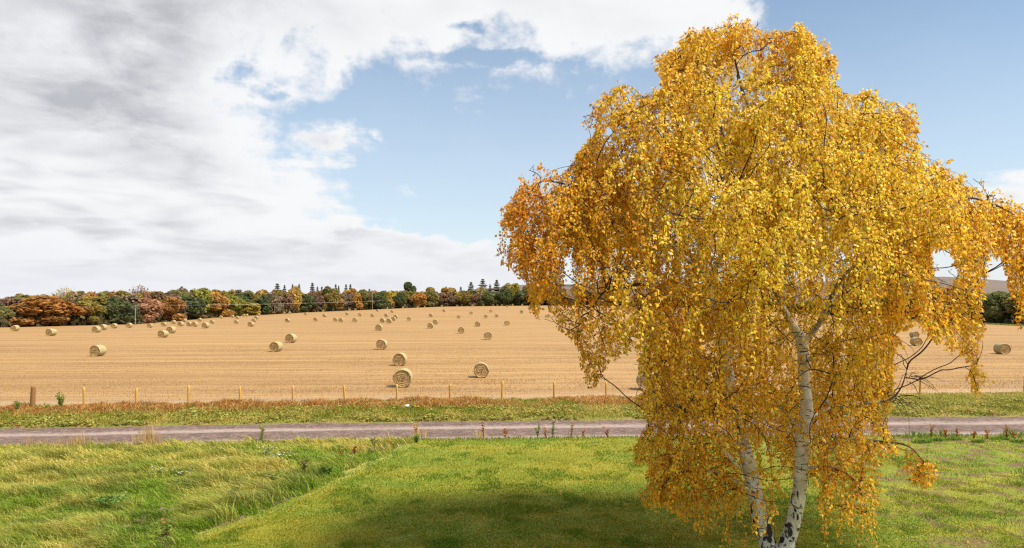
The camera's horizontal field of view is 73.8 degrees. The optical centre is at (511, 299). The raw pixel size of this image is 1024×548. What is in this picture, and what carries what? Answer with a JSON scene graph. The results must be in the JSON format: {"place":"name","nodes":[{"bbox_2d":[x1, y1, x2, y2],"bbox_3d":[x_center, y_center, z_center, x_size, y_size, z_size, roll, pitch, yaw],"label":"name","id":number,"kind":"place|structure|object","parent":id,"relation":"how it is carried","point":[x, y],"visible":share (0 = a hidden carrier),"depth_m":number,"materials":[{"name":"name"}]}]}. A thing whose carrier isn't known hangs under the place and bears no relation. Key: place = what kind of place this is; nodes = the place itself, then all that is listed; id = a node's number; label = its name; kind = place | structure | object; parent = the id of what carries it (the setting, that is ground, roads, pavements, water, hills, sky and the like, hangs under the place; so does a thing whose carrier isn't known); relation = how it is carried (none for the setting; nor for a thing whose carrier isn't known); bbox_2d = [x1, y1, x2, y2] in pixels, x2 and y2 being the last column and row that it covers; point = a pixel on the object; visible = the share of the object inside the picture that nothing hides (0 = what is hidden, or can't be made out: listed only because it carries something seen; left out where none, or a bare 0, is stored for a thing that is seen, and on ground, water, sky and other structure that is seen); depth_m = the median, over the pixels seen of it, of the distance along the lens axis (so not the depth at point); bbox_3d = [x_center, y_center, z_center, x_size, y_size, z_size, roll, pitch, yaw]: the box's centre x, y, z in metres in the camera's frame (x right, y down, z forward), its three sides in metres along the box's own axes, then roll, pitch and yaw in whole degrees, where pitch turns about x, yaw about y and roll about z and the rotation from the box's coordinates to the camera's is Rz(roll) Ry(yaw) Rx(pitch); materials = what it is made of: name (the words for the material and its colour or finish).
{"place":"outdoors","nodes":[
{"label":"outdoors","id":0,"kind":"place"},
{"bbox_2d":[0,429,421,547],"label":"meadow","id":1,"kind":"structure","parent":0,"point":[304,496],"depth_m":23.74,"materials":[{"name":"green plant"}]},
{"bbox_2d":[61,429,84,445],"bbox_3d":[-18.474,5.834,28.807,0.908,0.732,0.480,0,0,0],"label":"dry grass clump","id":2,"kind":"object","parent":1,"relation":"on","point":[75,439],"visible":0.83,"depth_m":28.72,"materials":[{"name":"plant"}]},
{"bbox_2d":[85,490,129,503],"bbox_3d":[-11.968,6.010,20.507,1.090,0.356,1.180,0,0,39],"label":"nettle patch","id":3,"kind":"object","parent":1,"relation":"on","point":[109,498],"visible":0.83,"depth_m":20.50,"materials":[{"name":"plant"}]},
{"bbox_2d":[138,426,157,442],"bbox_3d":[-15.598,5.741,29.349,0.894,0.917,0.582,0,0,0],"label":"dry grass clump","id":4,"kind":"object","parent":1,"relation":"on","point":[151,434],"visible":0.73,"depth_m":29.31,"materials":[{"name":"plant"}]},
{"bbox_2d":[150,523,174,539],"bbox_3d":[-8.839,5.958,17.411,0.666,0.453,0.439,0,0,11],"label":"weed clump","id":5,"kind":"object","parent":1,"relation":"on","point":[166,533],"visible":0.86,"depth_m":17.39,"materials":[{"name":"plant"}]},
{"bbox_2d":[171,442,407,542],"bbox_3d":[-8.099,6.166,18.250,0.486,0.019,25.880,0,0,18],"label":"soil strip","id":6,"kind":"object","parent":1,"relation":"on","point":[275,502],"visible":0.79,"depth_m":19.49,"materials":[{"name":"brown soil"}]},
{"bbox_2d":[296,456,309,471],"bbox_3d":[-7.378,5.892,24.347,0.572,0.582,0.578,0,0,0],"label":"dock plant","id":7,"kind":"object","parent":1,"relation":"on","point":[301,461],"visible":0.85,"depth_m":24.29,"materials":[{"name":"green plant"}]},
{"bbox_2d":[321,462,333,474],"bbox_3d":[-6.499,5.946,23.911,0.462,0.476,0.430,0,0,42],"label":"weed clump","id":8,"kind":"object","parent":1,"relation":"on","point":[326,469],"visible":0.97,"depth_m":23.88,"materials":[{"name":"plant"}]},
{"bbox_2d":[0,305,1023,405],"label":"stubble field","id":9,"kind":"structure","parent":0,"point":[526,329],"depth_m":73.30,"materials":[{"name":"beige plant"}]},
{"bbox_2d":[0,297,23,305],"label":"woodland tree","id":10,"kind":"object","parent":9,"relation":"on","point":[8,302],"visible":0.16,"depth_m":194.07,"materials":[{"name":"brown plant"}]},
{"bbox_2d":[6,294,90,326],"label":"woodland tree","id":11,"kind":"object","parent":9,"relation":"on","point":[42,309],"visible":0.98,"depth_m":189.19,"materials":[{"name":"orange plant"}]},
{"bbox_2d":[45,329,56,335],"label":"round bale","id":12,"kind":"object","parent":9,"relation":"on","point":[50,332],"visible":1,"depth_m":123.37},
{"bbox_2d":[49,286,76,303],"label":"woodland tree","id":13,"kind":"object","parent":9,"relation":"on","point":[62,295],"visible":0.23,"depth_m":207.19,"materials":[{"name":"yellow plant"}]},
{"bbox_2d":[65,292,82,316],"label":"woodland tree","id":14,"kind":"object","parent":9,"relation":"on","point":[78,295],"visible":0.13,"depth_m":209.14,"materials":[{"name":"brown plant"}]},
{"bbox_2d":[82,291,95,297],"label":"woodland tree","id":15,"kind":"object","parent":9,"relation":"on","point":[91,293],"visible":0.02,"depth_m":212.64,"materials":[{"name":"orange plant"}]},
{"bbox_2d":[75,296,108,322],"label":"woodland tree","id":16,"kind":"object","parent":9,"relation":"on","point":[95,305],"visible":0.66,"depth_m":201.28,"materials":[{"name":"yellow plant"}]},
{"bbox_2d":[92,326,100,332],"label":"round bale","id":17,"kind":"object","parent":9,"relation":"on","point":[95,329],"visible":1,"depth_m":137.91},
{"bbox_2d":[89,345,106,355],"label":"round bale","id":18,"kind":"object","parent":9,"relation":"on","point":[97,350],"visible":1,"depth_m":75.21},
{"bbox_2d":[98,290,110,298],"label":"woodland tree","id":19,"kind":"object","parent":9,"relation":"on","point":[104,294],"visible":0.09,"depth_m":223.89,"materials":[{"name":"plant"}]},
{"bbox_2d":[103,297,129,323],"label":"woodland tree","id":20,"kind":"object","parent":9,"relation":"on","point":[113,307],"visible":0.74,"depth_m":205.95,"materials":[{"name":"green plant"}]},
{"bbox_2d":[115,290,130,296],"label":"woodland tree","id":21,"kind":"object","parent":9,"relation":"on","point":[120,293],"visible":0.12,"depth_m":227.25,"materials":[{"name":"yellow plant"}]},
{"bbox_2d":[112,294,139,303],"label":"woodland tree","id":22,"kind":"object","parent":9,"relation":"on","point":[132,298],"visible":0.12,"depth_m":218.17,"materials":[{"name":"brown plant"}]},
{"bbox_2d":[128,284,150,297],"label":"woodland tree","id":23,"kind":"object","parent":9,"relation":"on","point":[141,290],"visible":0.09,"depth_m":234.05,"materials":[{"name":"plant"}]},
{"bbox_2d":[136,297,163,323],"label":"woodland tree","id":24,"kind":"object","parent":9,"relation":"on","point":[150,310],"visible":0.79,"depth_m":218.81,"materials":[{"name":"brown plant"}]},
{"bbox_2d":[148,291,167,320],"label":"woodland tree","id":25,"kind":"object","parent":9,"relation":"on","point":[159,296],"visible":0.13,"depth_m":241.38,"materials":[{"name":"brown plant"}]},
{"bbox_2d":[157,330,168,337],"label":"round bale","id":26,"kind":"object","parent":9,"relation":"on","point":[162,333],"visible":1,"depth_m":114.61},
{"bbox_2d":[166,326,175,332],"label":"round bale","id":27,"kind":"object","parent":9,"relation":"on","point":[171,329],"visible":0.95,"depth_m":131.72},
{"bbox_2d":[157,296,186,321],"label":"woodland tree","id":28,"kind":"object","parent":9,"relation":"on","point":[172,306],"visible":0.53,"depth_m":242.67,"materials":[{"name":"orange plant"}]},
{"bbox_2d":[165,291,187,312],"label":"woodland tree","id":29,"kind":"object","parent":9,"relation":"on","point":[176,295],"visible":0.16,"depth_m":262.80,"materials":[{"name":"brown plant"}]},
{"bbox_2d":[180,295,208,319],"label":"woodland tree","id":30,"kind":"object","parent":9,"relation":"on","point":[195,307],"visible":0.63,"depth_m":271.38,"materials":[{"name":"green plant"}]},
{"bbox_2d":[190,288,213,313],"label":"woodland tree","id":31,"kind":"object","parent":9,"relation":"on","point":[204,293],"visible":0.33,"depth_m":293.86,"materials":[{"name":"yellow plant"}]},
{"bbox_2d":[212,289,229,295],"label":"woodland tree","id":32,"kind":"object","parent":9,"relation":"on","point":[224,293],"visible":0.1,"depth_m":325.43,"materials":[{"name":"plant"}]},
{"bbox_2d":[209,292,234,316],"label":"woodland tree","id":33,"kind":"object","parent":9,"relation":"on","point":[220,303],"visible":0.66,"depth_m":303.15,"materials":[{"name":"orange plant"}]},
{"bbox_2d":[225,295,245,315],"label":"woodland tree","id":34,"kind":"object","parent":9,"relation":"on","point":[233,299],"visible":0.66,"depth_m":316.77,"materials":[{"name":"plant"}]},
{"bbox_2d":[236,292,254,311],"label":"woodland tree","id":35,"kind":"object","parent":9,"relation":"on","point":[247,296],"visible":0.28,"depth_m":335.66,"materials":[{"name":"green plant"}]},
{"bbox_2d":[242,302,260,314],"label":"woodland tree","id":36,"kind":"object","parent":9,"relation":"on","point":[251,308],"visible":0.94,"depth_m":329.64,"materials":[{"name":"yellow plant"}]},
{"bbox_2d":[254,289,267,297],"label":"woodland tree","id":37,"kind":"object","parent":9,"relation":"on","point":[258,293],"visible":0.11,"depth_m":357.25,"materials":[{"name":"yellow plant"}]},
{"bbox_2d":[256,294,272,314],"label":"woodland tree","id":38,"kind":"object","parent":9,"relation":"on","point":[264,301],"visible":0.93,"depth_m":341.40,"materials":[{"name":"green plant"}]},
{"bbox_2d":[267,292,283,313],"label":"woodland tree","id":39,"kind":"object","parent":9,"relation":"on","point":[277,305],"visible":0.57,"depth_m":348.34,"materials":[{"name":"brown plant"}]},
{"bbox_2d":[269,341,282,351],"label":"round bale","id":40,"kind":"object","parent":9,"relation":"on","point":[276,346],"visible":1,"depth_m":81.20},
{"bbox_2d":[281,292,293,313],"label":"woodland tree","id":41,"kind":"object","parent":9,"relation":"on","point":[287,297],"visible":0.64,"depth_m":358.91,"materials":[{"name":"brown plant"}]},
{"bbox_2d":[285,334,296,342],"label":"round bale","id":42,"kind":"object","parent":9,"relation":"on","point":[290,338],"visible":1,"depth_m":97.97},
{"bbox_2d":[287,286,301,312],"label":"woodland tree","id":43,"kind":"object","parent":9,"relation":"on","point":[295,291],"visible":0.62,"depth_m":365.55,"materials":[{"name":"yellow plant"}]},
{"bbox_2d":[299,294,317,312],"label":"woodland tree","id":44,"kind":"object","parent":9,"relation":"on","point":[307,303],"visible":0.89,"depth_m":373.15,"materials":[{"name":"green plant"}]},
{"bbox_2d":[308,292,324,310],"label":"woodland tree","id":45,"kind":"object","parent":9,"relation":"on","point":[320,301],"visible":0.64,"depth_m":378.47,"materials":[{"name":"brown plant"}]},
{"bbox_2d":[321,286,330,305],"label":"woodland tree","id":46,"kind":"object","parent":9,"relation":"on","point":[325,290],"visible":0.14,"depth_m":392.11,"materials":[{"name":"green plant"}]},
{"bbox_2d":[321,288,340,308],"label":"woodland tree","id":47,"kind":"object","parent":9,"relation":"on","point":[332,296],"visible":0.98,"depth_m":383.70,"materials":[{"name":"yellow plant"}]},
{"bbox_2d":[330,298,344,310],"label":"woodland tree","id":48,"kind":"object","parent":9,"relation":"on","point":[342,301],"visible":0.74,"depth_m":385.59,"materials":[{"name":"orange plant"}]},
{"bbox_2d":[340,293,355,309],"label":"woodland tree","id":49,"kind":"object","parent":9,"relation":"on","point":[348,299],"visible":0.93,"depth_m":389.67,"materials":[{"name":"brown plant"}]},
{"bbox_2d":[348,288,362,308],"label":"woodland tree","id":50,"kind":"object","parent":9,"relation":"on","point":[358,298],"visible":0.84,"depth_m":391.87,"materials":[{"name":"orange plant"}]},
{"bbox_2d":[359,291,374,309],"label":"woodland tree","id":51,"kind":"object","parent":9,"relation":"on","point":[367,299],"visible":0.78,"depth_m":395.32,"materials":[{"name":"green plant"}]},
{"bbox_2d":[376,339,387,348],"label":"round bale","id":52,"kind":"object","parent":9,"relation":"on","point":[381,343],"visible":1,"depth_m":84.48},
{"bbox_2d":[373,292,391,308],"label":"woodland tree","id":53,"kind":"object","parent":9,"relation":"on","point":[380,299],"visible":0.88,"depth_m":400.17,"materials":[{"name":"green plant"}]},
{"bbox_2d":[385,290,396,308],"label":"woodland tree","id":54,"kind":"object","parent":9,"relation":"on","point":[390,294],"visible":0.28,"depth_m":414.67,"materials":[{"name":"yellow plant"}]},
{"bbox_2d":[392,292,406,307],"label":"woodland tree","id":55,"kind":"object","parent":9,"relation":"on","point":[399,298],"visible":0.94,"depth_m":408.42,"materials":[{"name":"green plant"}]},
{"bbox_2d":[392,352,407,365],"bbox_3d":[-10.545,5.590,64.264,1.248,1.202,1.233,0,0,2],"label":"round bale","id":56,"kind":"object","parent":9,"relation":"on","point":[400,359],"visible":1,"depth_m":63.72},
{"bbox_2d":[393,368,412,386],"bbox_3d":[-7.787,5.552,48.689,1.339,1.294,1.325,0,0,-3],"label":"round bale","id":57,"kind":"object","parent":9,"relation":"on","point":[402,377],"visible":0.98,"depth_m":48.10},
{"bbox_2d":[396,290,413,304],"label":"woodland tree","id":58,"kind":"object","parent":9,"relation":"on","point":[408,294],"visible":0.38,"depth_m":419.75,"materials":[{"name":"yellow plant"}]},
{"bbox_2d":[403,282,416,291],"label":"woodland tree","id":59,"kind":"object","parent":9,"relation":"on","point":[408,286],"visible":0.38,"depth_m":431.98,"materials":[{"name":"green plant"}]},
{"bbox_2d":[410,292,426,307],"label":"woodland tree","id":60,"kind":"object","parent":9,"relation":"on","point":[418,297],"visible":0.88,"depth_m":415.02,"materials":[{"name":"orange plant"}]},
{"bbox_2d":[425,290,438,306],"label":"woodland tree","id":61,"kind":"object","parent":9,"relation":"on","point":[432,297],"visible":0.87,"depth_m":418.25,"materials":[{"name":"green plant"}]},
{"bbox_2d":[437,292,452,306],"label":"woodland tree","id":62,"kind":"object","parent":9,"relation":"on","point":[443,297],"visible":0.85,"depth_m":423.75,"materials":[{"name":"brown plant"}]},
{"bbox_2d":[441,287,457,296],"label":"woodland tree","id":63,"kind":"object","parent":9,"relation":"on","point":[453,291],"visible":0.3,"depth_m":433.26,"materials":[{"name":"plant"}]},
{"bbox_2d":[442,296,458,306],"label":"woodland tree","id":64,"kind":"object","parent":9,"relation":"on","point":[450,302],"visible":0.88,"depth_m":423.48,"materials":[{"name":"brown plant"}]},
{"bbox_2d":[456,290,472,305],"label":"woodland tree","id":65,"kind":"object","parent":9,"relation":"on","point":[464,296],"visible":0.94,"depth_m":424.10,"materials":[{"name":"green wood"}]},
{"bbox_2d":[468,293,482,305],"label":"woodland tree","id":66,"kind":"object","parent":9,"relation":"on","point":[475,298],"visible":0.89,"depth_m":424.25,"materials":[{"name":"brown plant"}]},
{"bbox_2d":[474,286,485,295],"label":"woodland tree","id":67,"kind":"object","parent":9,"relation":"on","point":[481,290],"visible":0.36,"depth_m":435.11,"materials":[{"name":"yellow plant"}]},
{"bbox_2d":[474,362,488,377],"bbox_3d":[-2.457,5.603,54.648,1.234,1.184,1.211,0,0,-3],"label":"round bale","id":68,"kind":"object","parent":9,"relation":"on","point":[481,369],"visible":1,"depth_m":54.11},
{"bbox_2d":[477,291,495,305],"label":"woodland tree","id":69,"kind":"object","parent":9,"relation":"on","point":[488,297],"visible":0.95,"depth_m":423.96,"materials":[{"name":"green plant"}]},
{"bbox_2d":[492,280,499,293],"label":"conifer","id":70,"kind":"object","parent":9,"relation":"on","point":[496,284],"visible":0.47,"depth_m":445.95,"materials":[{"name":"plant"}]},
{"bbox_2d":[491,288,513,305],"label":"woodland tree","id":71,"kind":"object","parent":9,"relation":"on","point":[502,295],"visible":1,"depth_m":423.87,"materials":[{"name":"green plant"}]},
{"bbox_2d":[0,300,1023,326],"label":"undergrowth","id":72,"kind":"object","parent":9,"relation":"on","point":[73,321],"visible":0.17,"depth_m":215.22,"materials":[{"name":"green plant"}]},
{"bbox_2d":[510,283,519,302],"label":"woodland tree","id":73,"kind":"object","parent":9,"relation":"on","point":[515,287],"visible":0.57,"depth_m":434.31,"materials":[{"name":"yellow plant"}]},
{"bbox_2d":[514,290,528,304],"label":"woodland tree","id":74,"kind":"object","parent":9,"relation":"on","point":[519,297],"visible":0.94,"depth_m":424.43,"materials":[{"name":"green plant"}]},
{"bbox_2d":[636,374,650,389],"bbox_3d":[9.232,5.591,47.123,1.261,1.219,1.248,0,0,5],"label":"round bale","id":75,"kind":"object","parent":9,"relation":"on","point":[638,379],"visible":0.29,"depth_m":46.60},
{"bbox_2d":[794,301,822,313],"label":"woodland tree","id":76,"kind":"object","parent":9,"relation":"on","point":[806,307],"visible":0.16,"depth_m":297.52,"materials":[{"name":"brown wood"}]},
{"bbox_2d":[909,331,918,337],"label":"round bale","id":77,"kind":"object","parent":9,"relation":"on","point":[912,334],"visible":0.92,"depth_m":111.45},
{"bbox_2d":[910,337,922,345],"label":"round bale","id":78,"kind":"object","parent":9,"relation":"on","point":[916,341],"visible":1,"depth_m":92.08},
{"bbox_2d":[904,292,943,312],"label":"woodland tree","id":79,"kind":"object","parent":9,"relation":"on","point":[911,301],"visible":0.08,"depth_m":236.40,"materials":[{"name":"orange plant"}]},
{"bbox_2d":[884,318,1023,325],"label":"margin grass","id":80,"kind":"structure","parent":9,"relation":"on","point":[995,323],"depth_m":195.49,"materials":[{"name":"green plant"}]},
{"bbox_2d":[954,291,989,321],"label":"woodland tree","id":81,"kind":"object","parent":9,"relation":"on","point":[982,313],"visible":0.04,"depth_m":214.52,"materials":[{"name":"plant"}]},
{"bbox_2d":[974,291,1011,322],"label":"woodland tree","id":82,"kind":"object","parent":9,"relation":"on","point":[991,302],"visible":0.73,"depth_m":204.58,"materials":[{"name":"green plant"}]},
{"bbox_2d":[993,343,1010,353],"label":"round bale","id":83,"kind":"object","parent":9,"relation":"on","point":[1000,348],"visible":1,"depth_m":77.84},
{"bbox_2d":[999,292,1023,319],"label":"woodland tree","id":84,"kind":"object","parent":9,"relation":"on","point":[1007,304],"visible":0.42,"depth_m":200.29,"materials":[{"name":"green plant"}]},
{"bbox_2d":[0,416,1023,445],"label":"track","id":85,"kind":"structure","parent":0,"point":[562,428],"depth_m":32.77,"materials":[{"name":"grey asphalt"}]},
{"bbox_2d":[128,431,147,443],"bbox_3d":[-16.047,5.893,29.390,0.880,0.613,0.477,0,0,0],"label":"dry grass clump","id":86,"kind":"object","parent":85,"relation":"on","point":[137,439],"visible":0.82,"depth_m":29.34,"materials":[{"name":"plant"}]},
{"bbox_2d":[410,426,430,438],"bbox_3d":[-4.103,5.881,30.461,0.934,0.638,0.458,0,0,0],"label":"dry grass clump","id":87,"kind":"object","parent":85,"relation":"on","point":[420,432],"visible":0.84,"depth_m":30.45,"materials":[{"name":"plant"}]},
{"bbox_2d":[0,391,1023,428],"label":"verge","id":88,"kind":"structure","parent":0,"point":[377,421],"depth_m":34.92,"materials":[{"name":"green plant"}]},
{"bbox_2d":[55,392,65,406],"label":"bush","id":89,"kind":"object","parent":88,"relation":"on","point":[60,400],"visible":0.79,"depth_m":37.82,"materials":[{"name":"green plant"}]},
{"bbox_2d":[0,379,1023,406],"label":"wire fence","id":90,"kind":"object","parent":88,"relation":"on","point":[32,395],"visible":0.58,"depth_m":40.60,"materials":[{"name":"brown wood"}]},
{"bbox_2d":[0,0,1023,298],"label":"sky","id":91,"kind":"structure","parent":0,"point":[164,146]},
{"bbox_2d":[167,427,1023,547],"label":"lawn","id":92,"kind":"structure","parent":0,"point":[900,484],"depth_m":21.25,"materials":[{"name":"green plant"}]},
{"bbox_2d":[474,427,492,439],"bbox_3d":[-1.257,5.930,30.317,0.830,0.539,0.488,0,0,0],"label":"dry grass clump","id":93,"kind":"object","parent":92,"relation":"on","point":[477,436],"visible":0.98,"depth_m":30.25,"materials":[{"name":"plant"}]},
{"bbox_2d":[5,429,991,447],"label":"dry stalks","id":94,"kind":"object","parent":92,"relation":"on","point":[81,443],"visible":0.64,"depth_m":28.94,"materials":[{"name":"plant"}]},
{"bbox_2d":[130,437,1022,547],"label":"fallen leaves","id":95,"kind":"object","parent":92,"relation":"on","point":[650,513],"visible":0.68,"depth_m":18.85,"materials":[{"name":"yellow plant"}]},
{"bbox_2d":[495,13,1023,547],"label":"birch tree","id":96,"kind":"object","parent":92,"relation":"on","point":[763,229],"visible":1,"depth_m":14.29,"materials":[{"name":"yellow plant"}]},
{"bbox_2d":[911,437,932,443],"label":"grass tuft","id":97,"kind":"object","parent":92,"relation":"on","point":[923,441],"visible":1,"depth_m":29.48,"materials":[{"name":"green plant"}]},
{"bbox_2d":[944,436,964,440],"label":"grass tuft","id":98,"kind":"object","parent":92,"relation":"on","point":[953,439],"visible":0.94,"depth_m":29.92,"materials":[{"name":"green plant"}]},
{"bbox_2d":[988,435,1012,439],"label":"grass tuft","id":99,"kind":"object","parent":92,"relation":"on","point":[1003,437],"visible":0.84,"depth_m":30.10,"materials":[{"name":"green plant"}]},
{"bbox_2d":[487,277,1019,303],"bbox_3d":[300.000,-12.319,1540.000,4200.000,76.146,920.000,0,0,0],"label":"hill","id":100,"kind":"structure","parent":0,"point":[994,286],"depth_m":1339.65,"materials":[{"name":"green plant"}]},
{"bbox_3d":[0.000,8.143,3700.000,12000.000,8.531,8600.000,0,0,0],"label":"ground","id":101,"kind":"structure","parent":0,"visible":0},
{"bbox_2d":[0,306,25,326],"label":"woodland tree","id":102,"kind":"object","parent":101,"relation":"on","point":[7,312],"visible":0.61,"depth_m":184.58,"materials":[{"name":"plant"}]},
{"bbox_2d":[119,303,140,323],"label":"woodland tree","id":103,"kind":"object","parent":101,"relation":"on","point":[130,310],"visible":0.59,"depth_m":209.19,"materials":[{"name":"green plant"}]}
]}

